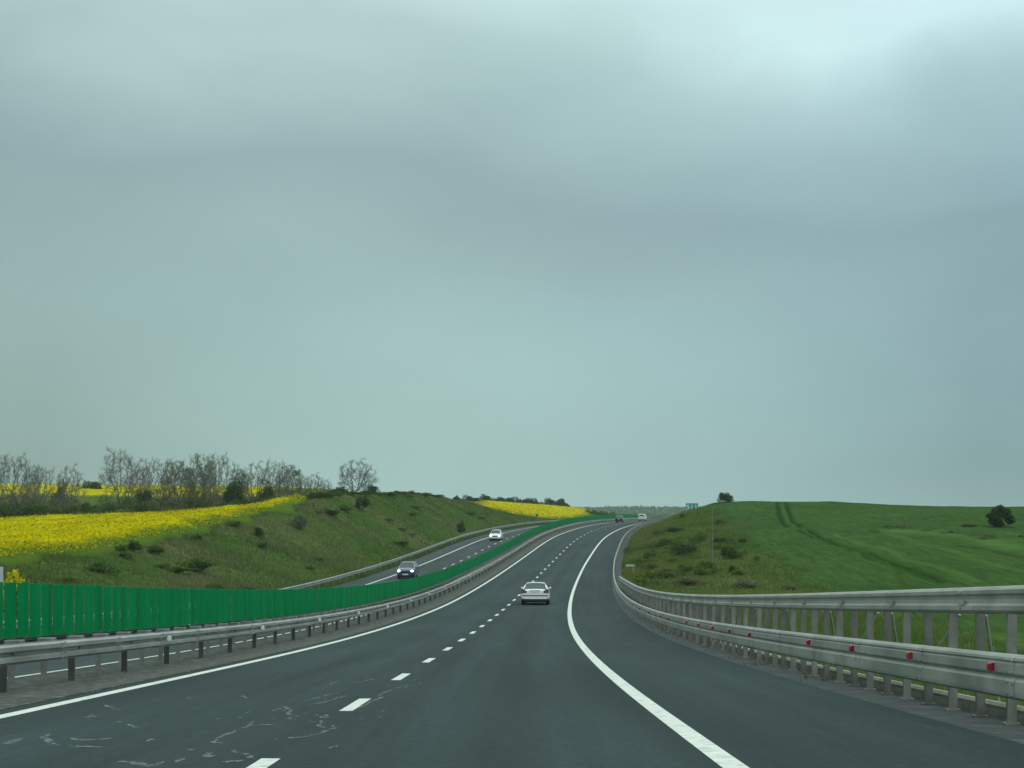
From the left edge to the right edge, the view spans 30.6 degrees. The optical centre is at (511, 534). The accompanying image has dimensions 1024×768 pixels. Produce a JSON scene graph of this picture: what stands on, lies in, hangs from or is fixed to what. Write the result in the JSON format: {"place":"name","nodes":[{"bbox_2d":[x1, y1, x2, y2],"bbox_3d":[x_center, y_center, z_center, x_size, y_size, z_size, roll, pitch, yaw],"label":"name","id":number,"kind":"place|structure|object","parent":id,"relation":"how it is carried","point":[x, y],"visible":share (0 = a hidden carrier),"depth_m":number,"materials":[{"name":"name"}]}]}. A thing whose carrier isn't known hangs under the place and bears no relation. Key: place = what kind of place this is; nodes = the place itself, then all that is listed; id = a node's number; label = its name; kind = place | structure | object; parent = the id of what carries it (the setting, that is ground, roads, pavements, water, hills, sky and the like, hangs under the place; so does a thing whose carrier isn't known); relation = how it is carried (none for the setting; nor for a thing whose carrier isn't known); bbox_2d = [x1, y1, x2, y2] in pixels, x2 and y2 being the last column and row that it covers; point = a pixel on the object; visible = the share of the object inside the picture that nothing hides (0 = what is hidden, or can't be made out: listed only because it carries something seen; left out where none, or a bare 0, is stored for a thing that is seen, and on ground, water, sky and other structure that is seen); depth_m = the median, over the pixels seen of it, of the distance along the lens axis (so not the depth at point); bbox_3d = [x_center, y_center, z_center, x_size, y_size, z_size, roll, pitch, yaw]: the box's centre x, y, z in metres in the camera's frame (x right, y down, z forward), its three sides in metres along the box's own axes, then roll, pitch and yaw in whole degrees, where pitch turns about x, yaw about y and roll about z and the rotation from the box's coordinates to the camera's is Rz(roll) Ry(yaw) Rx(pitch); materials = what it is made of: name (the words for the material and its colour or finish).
{"place":"outdoors","nodes":[
{"label":"outdoors","id":0,"kind":"place"},
{"bbox_2d":[0,484,329,498],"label":"rapeseed field","id":1,"kind":"structure","parent":0,"point":[91,492],"depth_m":409.81,"materials":[{"name":"yellow plant"}]},
{"bbox_2d":[79,480,101,488],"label":"shrub","id":2,"kind":"object","parent":1,"relation":"on","point":[95,485],"visible":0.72,"depth_m":419.02,"materials":[{"name":"green plant"}]},
{"bbox_2d":[0,493,590,566],"bbox_3d":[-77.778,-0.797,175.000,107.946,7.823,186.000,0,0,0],"label":"rapeseed field","id":3,"kind":"structure","parent":0,"point":[283,507],"depth_m":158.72,"materials":[{"name":"yellow plant"}]},
{"bbox_2d":[0,521,614,710],"bbox_3d":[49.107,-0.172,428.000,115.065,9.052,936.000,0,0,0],"label":"median","id":4,"kind":"object","parent":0,"point":[20,692],"visible":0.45,"depth_m":41.33,"materials":[{"name":"grey concrete"}]},
{"bbox_2d":[0,519,631,683],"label":"guardrail","id":5,"kind":"object","parent":4,"relation":"on","point":[11,674],"visible":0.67,"depth_m":52.73,"materials":[{"name":"grey metal"}]},
{"bbox_2d":[0,514,636,640],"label":"anti glare screen","id":6,"kind":"object","parent":5,"relation":"on","point":[141,608],"visible":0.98,"depth_m":43.12,"materials":[{"name":"green plastic"}]},
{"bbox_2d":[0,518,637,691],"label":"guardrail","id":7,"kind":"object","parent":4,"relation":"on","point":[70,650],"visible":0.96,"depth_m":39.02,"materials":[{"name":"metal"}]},
{"bbox_2d":[7,521,609,679],"bbox_3d":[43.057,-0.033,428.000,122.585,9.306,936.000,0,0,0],"label":"opposite road","id":8,"kind":"structure","parent":0,"point":[453,554],"depth_m":164.02,"materials":[{"name":"grey asphalt"}]},
{"bbox_2d":[397,561,418,578],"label":"hatchback car","id":9,"kind":"object","parent":8,"relation":"on","point":[408,569],"visible":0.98,"depth_m":167.72,"materials":[{"name":"blue paint"}]},
{"bbox_2d":[489,530,502,540],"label":"hatchback car","id":10,"kind":"object","parent":8,"relation":"on","point":[496,534],"visible":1,"depth_m":263.50,"materials":[{"name":"white paint"}]},
{"bbox_2d":[0,521,1023,767],"bbox_3d":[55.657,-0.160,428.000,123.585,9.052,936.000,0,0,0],"label":"road","id":11,"kind":"structure","parent":0,"point":[582,669],"depth_m":22.89,"materials":[{"name":"grey asphalt"}]},
{"bbox_2d":[521,582,550,604],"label":"sedan car","id":12,"kind":"object","parent":11,"relation":"on","point":[535,591],"visible":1,"depth_m":113.23,"materials":[{"name":"white paint"}]},
{"bbox_2d":[0,491,1023,705],"bbox_3d":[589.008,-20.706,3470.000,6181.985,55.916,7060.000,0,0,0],"label":"ground","id":13,"kind":"structure","parent":0,"point":[998,636],"depth_m":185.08,"materials":[{"name":"green plant"}]},
{"bbox_2d":[0,501,12,517],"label":"shrub","id":14,"kind":"object","parent":13,"relation":"on","point":[5,504],"visible":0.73,"depth_m":270.67,"materials":[{"name":"green plant"}]},
{"bbox_2d":[3,569,24,631],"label":"rapeseed plant","id":15,"kind":"object","parent":13,"relation":"on","point":[14,574],"visible":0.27,"depth_m":71.94,"materials":[{"name":"yellow plant"}]},
{"bbox_2d":[7,502,27,516],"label":"shrub","id":16,"kind":"object","parent":13,"relation":"on","point":[18,505],"visible":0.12,"depth_m":280.16,"materials":[{"name":"green plant"}]},
{"bbox_2d":[0,451,44,506],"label":"bare tree","id":17,"kind":"object","parent":13,"relation":"on","point":[3,490],"visible":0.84,"depth_m":287.42,"materials":[{"name":"grey plant"}]},
{"bbox_2d":[11,503,36,517],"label":"shrub","id":18,"kind":"object","parent":13,"relation":"on","point":[21,511],"visible":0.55,"depth_m":269.90,"materials":[{"name":"green plant"}]},
{"bbox_2d":[17,508,39,516],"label":"shrub","id":19,"kind":"object","parent":13,"relation":"on","point":[27,512],"visible":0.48,"depth_m":269.73,"materials":[{"name":"green plant"}]},
{"bbox_2d":[20,463,43,501],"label":"bare tree","id":20,"kind":"object","parent":13,"relation":"on","point":[29,472],"visible":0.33,"depth_m":307.69,"materials":[{"name":"grey plant"}]},
{"bbox_2d":[26,464,56,504],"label":"bare tree","id":21,"kind":"object","parent":13,"relation":"on","point":[45,484],"visible":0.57,"depth_m":299.81,"materials":[{"name":"grey plant"}]},
{"bbox_2d":[31,501,54,515],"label":"shrub","id":22,"kind":"object","parent":13,"relation":"on","point":[40,507],"visible":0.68,"depth_m":271.30,"materials":[{"name":"green plant"}]},
{"bbox_2d":[41,491,60,506],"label":"shrub","id":23,"kind":"object","parent":13,"relation":"on","point":[49,501],"visible":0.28,"depth_m":285.67,"materials":[{"name":"green plant"}]},
{"bbox_2d":[43,504,63,514],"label":"shrub","id":24,"kind":"object","parent":13,"relation":"on","point":[57,510],"visible":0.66,"depth_m":272.12,"materials":[{"name":"green plant"}]},
{"bbox_2d":[50,480,68,503],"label":"shrub","id":25,"kind":"object","parent":13,"relation":"on","point":[56,493],"visible":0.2,"depth_m":295.14,"materials":[{"name":"green plant"}]},
{"bbox_2d":[46,575,84,579],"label":"shrub","id":26,"kind":"object","parent":13,"relation":"on","point":[67,577],"visible":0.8,"depth_m":107.94,"materials":[{"name":"green plant"}]},
{"bbox_2d":[54,500,77,514],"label":"shrub","id":27,"kind":"object","parent":13,"relation":"on","point":[64,502],"visible":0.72,"depth_m":275.08,"materials":[{"name":"green plant"}]},
{"bbox_2d":[62,504,79,513],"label":"shrub","id":28,"kind":"object","parent":13,"relation":"on","point":[74,508],"visible":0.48,"depth_m":274.59,"materials":[{"name":"green plant"}]},
{"bbox_2d":[56,463,86,503],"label":"bare tree","id":29,"kind":"object","parent":13,"relation":"on","point":[64,486],"visible":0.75,"depth_m":291.99,"materials":[{"name":"grey plant"}]},
{"bbox_2d":[59,487,83,505],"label":"shrub","id":30,"kind":"object","parent":13,"relation":"on","point":[72,499],"visible":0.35,"depth_m":283.53,"materials":[{"name":"green plant"}]},
{"bbox_2d":[80,501,98,512],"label":"shrub","id":31,"kind":"object","parent":13,"relation":"on","point":[86,506],"visible":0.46,"depth_m":273.94,"materials":[{"name":"green plant"}]},
{"bbox_2d":[82,507,102,514],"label":"shrub","id":32,"kind":"object","parent":13,"relation":"on","point":[96,512],"visible":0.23,"depth_m":269.39,"materials":[{"name":"green plant"}]},
{"bbox_2d":[84,561,124,573],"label":"shrub","id":33,"kind":"object","parent":13,"relation":"on","point":[100,568],"visible":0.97,"depth_m":119.36,"materials":[{"name":"green plant"}]},
{"bbox_2d":[99,501,114,513],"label":"shrub","id":34,"kind":"object","parent":13,"relation":"on","point":[103,508],"visible":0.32,"depth_m":273.94,"materials":[{"name":"green plant"}]},
{"bbox_2d":[103,505,125,513],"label":"shrub","id":35,"kind":"object","parent":13,"relation":"on","point":[113,508],"visible":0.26,"depth_m":273.39,"materials":[{"name":"green plant"}]},
{"bbox_2d":[108,508,133,512],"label":"shrub","id":36,"kind":"object","parent":13,"relation":"on","point":[121,510],"visible":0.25,"depth_m":269.92,"materials":[{"name":"green plant"}]},
{"bbox_2d":[98,446,149,506],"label":"bare tree","id":37,"kind":"object","parent":13,"relation":"on","point":[111,480],"visible":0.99,"depth_m":284.62,"materials":[{"name":"grey plant"}]},
{"bbox_2d":[115,551,135,557],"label":"shrub","id":38,"kind":"object","parent":13,"relation":"on","point":[125,554],"visible":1,"depth_m":133.26,"materials":[{"name":"green plant"}]},
{"bbox_2d":[122,497,137,512],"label":"shrub","id":39,"kind":"object","parent":13,"relation":"on","point":[131,506],"visible":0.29,"depth_m":275.86,"materials":[{"name":"green plant"}]},
{"bbox_2d":[127,540,143,551],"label":"shrub","id":40,"kind":"object","parent":13,"relation":"on","point":[133,545],"visible":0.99,"depth_m":138.02,"materials":[{"name":"green plant"}]},
{"bbox_2d":[127,462,154,499],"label":"bare tree","id":41,"kind":"object","parent":13,"relation":"on","point":[135,483],"visible":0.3,"depth_m":306.83,"materials":[{"name":"grey plant"}]},
{"bbox_2d":[135,503,148,511],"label":"shrub","id":42,"kind":"object","parent":13,"relation":"on","point":[137,509],"visible":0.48,"depth_m":270.69,"materials":[{"name":"green plant"}]},
{"bbox_2d":[135,488,151,503],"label":"shrub","id":43,"kind":"object","parent":13,"relation":"on","point":[146,495],"visible":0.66,"depth_m":283.78,"materials":[{"name":"green plant"}]},
{"bbox_2d":[142,500,159,512],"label":"shrub","id":44,"kind":"object","parent":13,"relation":"on","point":[154,503],"visible":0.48,"depth_m":270.66,"materials":[{"name":"green plant"}]},
{"bbox_2d":[136,456,172,500],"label":"bare tree","id":45,"kind":"object","parent":13,"relation":"on","point":[151,479],"visible":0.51,"depth_m":299.48,"materials":[{"name":"grey plant"}]},
{"bbox_2d":[147,548,164,553],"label":"shrub","id":46,"kind":"object","parent":13,"relation":"on","point":[154,550],"visible":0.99,"depth_m":140.12,"materials":[{"name":"green plant"}]},
{"bbox_2d":[140,501,174,511],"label":"shrub","id":47,"kind":"object","parent":13,"relation":"on","point":[162,507],"visible":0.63,"depth_m":270.74,"materials":[{"name":"green plant"}]},
{"bbox_2d":[147,487,172,505],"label":"shrub","id":48,"kind":"object","parent":13,"relation":"on","point":[165,499],"visible":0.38,"depth_m":284.75,"materials":[{"name":"green plant"}]},
{"bbox_2d":[152,562,171,569],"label":"shrub","id":49,"kind":"object","parent":13,"relation":"on","point":[163,566],"visible":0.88,"depth_m":133.22,"materials":[{"name":"green plant"}]},
{"bbox_2d":[157,465,180,500],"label":"bare tree","id":50,"kind":"object","parent":13,"relation":"on","point":[170,484],"visible":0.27,"depth_m":315.86,"materials":[{"name":"grey plant"}]},
{"bbox_2d":[160,458,198,507],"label":"budding tree","id":51,"kind":"object","parent":13,"relation":"on","point":[190,487],"visible":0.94,"depth_m":287.60,"materials":[{"name":"grey plant"}]},
{"bbox_2d":[166,566,196,571],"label":"shrub","id":52,"kind":"object","parent":13,"relation":"on","point":[177,569],"visible":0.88,"depth_m":133.12,"materials":[{"name":"green plant"}]},
{"bbox_2d":[175,556,219,570],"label":"shrub","id":53,"kind":"object","parent":13,"relation":"on","point":[200,564],"visible":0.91,"depth_m":136.79,"materials":[{"name":"green plant"}]},
{"bbox_2d":[187,501,207,509],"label":"shrub","id":54,"kind":"object","parent":13,"relation":"on","point":[196,505],"visible":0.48,"depth_m":274.66,"materials":[{"name":"green plant"}]},
{"bbox_2d":[180,453,216,501],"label":"budding tree","id":55,"kind":"object","parent":13,"relation":"on","point":[203,493],"visible":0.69,"depth_m":291.65,"materials":[{"name":"grey plant"}]},
{"bbox_2d":[197,462,220,501],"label":"bare tree","id":56,"kind":"object","parent":13,"relation":"on","point":[199,484],"visible":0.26,"depth_m":307.40,"materials":[{"name":"grey plant"}]},
{"bbox_2d":[202,583,229,588],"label":"shrub","id":57,"kind":"object","parent":13,"relation":"on","point":[212,586],"visible":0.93,"depth_m":127.90,"materials":[{"name":"green plant"}]},
{"bbox_2d":[197,450,240,504],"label":"bare tree","id":58,"kind":"object","parent":13,"relation":"on","point":[214,477],"visible":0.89,"depth_m":283.44,"materials":[{"name":"grey plant"}]},
{"bbox_2d":[210,500,232,507],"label":"shrub","id":59,"kind":"object","parent":13,"relation":"on","point":[216,504],"visible":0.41,"depth_m":270.44,"materials":[{"name":"green plant"}]},
{"bbox_2d":[223,477,244,503],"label":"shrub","id":60,"kind":"object","parent":13,"relation":"on","point":[234,491],"visible":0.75,"depth_m":276.92,"materials":[{"name":"green plant"}]},
{"bbox_2d":[230,466,249,497],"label":"bare tree","id":61,"kind":"object","parent":13,"relation":"on","point":[241,478],"visible":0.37,"depth_m":316.89,"materials":[{"name":"grey plant"}]},
{"bbox_2d":[241,460,273,502],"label":"bare tree","id":62,"kind":"object","parent":13,"relation":"on","point":[262,480],"visible":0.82,"depth_m":289.72,"materials":[{"name":"grey plant"}]},
{"bbox_2d":[253,527,264,537],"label":"shrub","id":63,"kind":"object","parent":13,"relation":"on","point":[258,530],"visible":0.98,"depth_m":177.79,"materials":[{"name":"green plant"}]},
{"bbox_2d":[258,480,275,500],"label":"shrub","id":64,"kind":"object","parent":13,"relation":"on","point":[267,491],"visible":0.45,"depth_m":279.75,"materials":[{"name":"green plant"}]},
{"bbox_2d":[258,457,286,496],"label":"bare tree","id":65,"kind":"object","parent":13,"relation":"on","point":[268,478],"visible":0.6,"depth_m":295.74,"materials":[{"name":"grey plant"}]},
{"bbox_2d":[274,469,292,496],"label":"bare tree","id":66,"kind":"object","parent":13,"relation":"on","point":[281,484],"visible":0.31,"depth_m":307.06,"materials":[{"name":"grey plant"}]},
{"bbox_2d":[277,464,304,494],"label":"budding tree","id":67,"kind":"object","parent":13,"relation":"on","point":[296,483],"visible":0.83,"depth_m":299.64,"materials":[{"name":"grey plant"}]},
{"bbox_2d":[287,514,307,527],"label":"shrub","id":68,"kind":"object","parent":13,"relation":"on","point":[299,520],"visible":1,"depth_m":197.42,"materials":[{"name":"grey plant"}]},
{"bbox_2d":[304,473,324,493],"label":"bare tree","id":69,"kind":"object","parent":13,"relation":"on","point":[315,484],"visible":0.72,"depth_m":299.96,"materials":[{"name":"grey plant"}]},
{"bbox_2d":[3,519,627,629],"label":"guardrail","id":70,"kind":"object","parent":13,"relation":"on","point":[326,580],"visible":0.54,"depth_m":189.84,"materials":[{"name":"metal"}]},
{"bbox_2d":[306,492,327,498],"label":"shrub","id":71,"kind":"object","parent":13,"relation":"on","point":[319,495],"visible":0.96,"depth_m":237.01,"materials":[{"name":"green plant"}]},
{"bbox_2d":[325,509,340,515],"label":"shrub","id":72,"kind":"object","parent":13,"relation":"on","point":[333,512],"visible":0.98,"depth_m":222.12,"materials":[{"name":"green plant"}]},
{"bbox_2d":[339,504,353,511],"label":"shrub","id":73,"kind":"object","parent":13,"relation":"on","point":[345,508],"visible":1,"depth_m":230.69,"materials":[{"name":"green plant"}]},
{"bbox_2d":[336,458,378,492],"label":"bare tree","id":74,"kind":"object","parent":13,"relation":"on","point":[360,478],"visible":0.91,"depth_m":284.83,"materials":[{"name":"grey plant"}]},
{"bbox_2d":[355,495,370,509],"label":"shrub","id":75,"kind":"object","parent":13,"relation":"on","point":[365,501],"visible":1,"depth_m":239.63,"materials":[{"name":"green plant"}]},
{"bbox_2d":[457,520,465,532],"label":"shrub","id":76,"kind":"object","parent":13,"relation":"on","point":[460,526],"visible":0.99,"depth_m":283.90,"materials":[{"name":"green plant"}]},
{"bbox_2d":[626,577,649,583],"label":"shrub","id":77,"kind":"object","parent":13,"relation":"on","point":[634,579],"visible":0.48,"depth_m":151.79,"materials":[{"name":"green plant"}]},
{"bbox_2d":[577,505,699,518],"bbox_3d":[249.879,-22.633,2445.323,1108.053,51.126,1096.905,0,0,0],"label":"woods","id":78,"kind":"object","parent":13,"relation":"on","point":[667,510],"visible":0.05,"depth_m":2641.51,"materials":[{"name":"green plant"}]},
{"bbox_2d":[630,571,659,578],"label":"shrub","id":79,"kind":"object","parent":13,"relation":"on","point":[647,574],"visible":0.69,"depth_m":158.75,"materials":[{"name":"green plant"}]},
{"bbox_2d":[641,562,658,569],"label":"shrub","id":80,"kind":"object","parent":13,"relation":"on","point":[649,566],"visible":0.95,"depth_m":171.50,"materials":[{"name":"green plant"}]},
{"bbox_2d":[643,548,657,558],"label":"shrub","id":81,"kind":"object","parent":13,"relation":"on","point":[647,555],"visible":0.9,"depth_m":190.93,"materials":[{"name":"green plant"}]},
{"bbox_2d":[651,569,676,577],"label":"shrub","id":82,"kind":"object","parent":13,"relation":"on","point":[664,573],"visible":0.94,"depth_m":158.64,"materials":[{"name":"green plant"}]},
{"bbox_2d":[658,537,678,545],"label":"shrub","id":83,"kind":"object","parent":13,"relation":"on","point":[665,541],"visible":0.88,"depth_m":208.68,"materials":[{"name":"green plant"}]},
{"bbox_2d":[666,527,686,531],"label":"shrub","id":84,"kind":"object","parent":13,"relation":"on","point":[670,529],"visible":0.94,"depth_m":244.63,"materials":[{"name":"green plant"}]},
{"bbox_2d":[668,541,700,555],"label":"shrub","id":85,"kind":"object","parent":13,"relation":"on","point":[684,549],"visible":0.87,"depth_m":189.54,"materials":[{"name":"green plant"}]},
{"bbox_2d":[675,564,694,571],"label":"shrub","id":86,"kind":"object","parent":13,"relation":"on","point":[685,568],"visible":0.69,"depth_m":163.48,"materials":[{"name":"green plant"}]},
{"bbox_2d":[673,576,706,584],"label":"shrub","id":87,"kind":"object","parent":13,"relation":"on","point":[685,580],"visible":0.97,"depth_m":151.64,"materials":[{"name":"green plant"}]},
{"bbox_2d":[686,503,697,510],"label":"road sign","id":88,"kind":"object","parent":13,"relation":"on","point":[690,505],"visible":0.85,"depth_m":449.97,"materials":[{"name":"green metal"}]},
{"bbox_2d":[687,534,706,541],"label":"shrub","id":89,"kind":"object","parent":13,"relation":"on","point":[700,537],"visible":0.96,"depth_m":214.14,"materials":[{"name":"green plant"}]},
{"bbox_2d":[688,567,713,574],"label":"shrub","id":90,"kind":"object","parent":13,"relation":"on","point":[705,570],"visible":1,"depth_m":160.11,"materials":[{"name":"green plant"}]},
{"bbox_2d":[694,561,717,572],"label":"shrub","id":91,"kind":"object","parent":13,"relation":"on","point":[703,564],"visible":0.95,"depth_m":161.31,"materials":[{"name":"green plant"}]},
{"bbox_2d":[717,492,728,502],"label":"shrub","id":92,"kind":"object","parent":13,"relation":"on","point":[723,498],"visible":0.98,"depth_m":299.52,"materials":[{"name":"green plant"}]},
{"bbox_2d":[720,546,735,559],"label":"shrub","id":93,"kind":"object","parent":13,"relation":"on","point":[725,552],"visible":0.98,"depth_m":175.73,"materials":[{"name":"green plant"}]},
{"bbox_2d":[730,579,757,587],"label":"shrub","id":94,"kind":"object","parent":13,"relation":"on","point":[743,582],"visible":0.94,"depth_m":149.13,"materials":[{"name":"green plant"}]},
{"bbox_2d":[0,0,1023,510],"label":"sky","id":95,"kind":"structure","parent":0,"point":[584,253],"materials":[{"name":"grey"}]},
{"bbox_2d":[477,501,597,519],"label":"rapeseed field","id":96,"kind":"structure","parent":0,"point":[556,509],"depth_m":530.89,"materials":[{"name":"yellow plant"}]},
{"bbox_2d":[611,527,1023,743],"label":"gravel shoulder","id":97,"kind":"object","parent":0,"point":[992,725],"visible":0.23,"depth_m":26.74},
{"bbox_2d":[613,519,1023,724],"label":"guardrail","id":98,"kind":"object","parent":97,"relation":"on","point":[980,671],"visible":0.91,"depth_m":26.60,"materials":[{"name":"metal"}]},
{"bbox_2d":[695,637,1023,721],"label":"kerb","id":99,"kind":"structure","parent":97,"relation":"on","point":[988,710],"depth_m":25.64,"materials":[{"name":"concrete"}]},
{"bbox_2d":[702,501,1023,631],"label":"wheat field","id":100,"kind":"structure","parent":0,"point":[835,545],"depth_m":197.99,"materials":[{"name":"green plant"}]},
{"bbox_2d":[984,504,1016,526],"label":"shrub","id":101,"kind":"object","parent":100,"relation":"on","point":[1000,513],"visible":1,"depth_m":230.49,"materials":[{"name":"green plant"}]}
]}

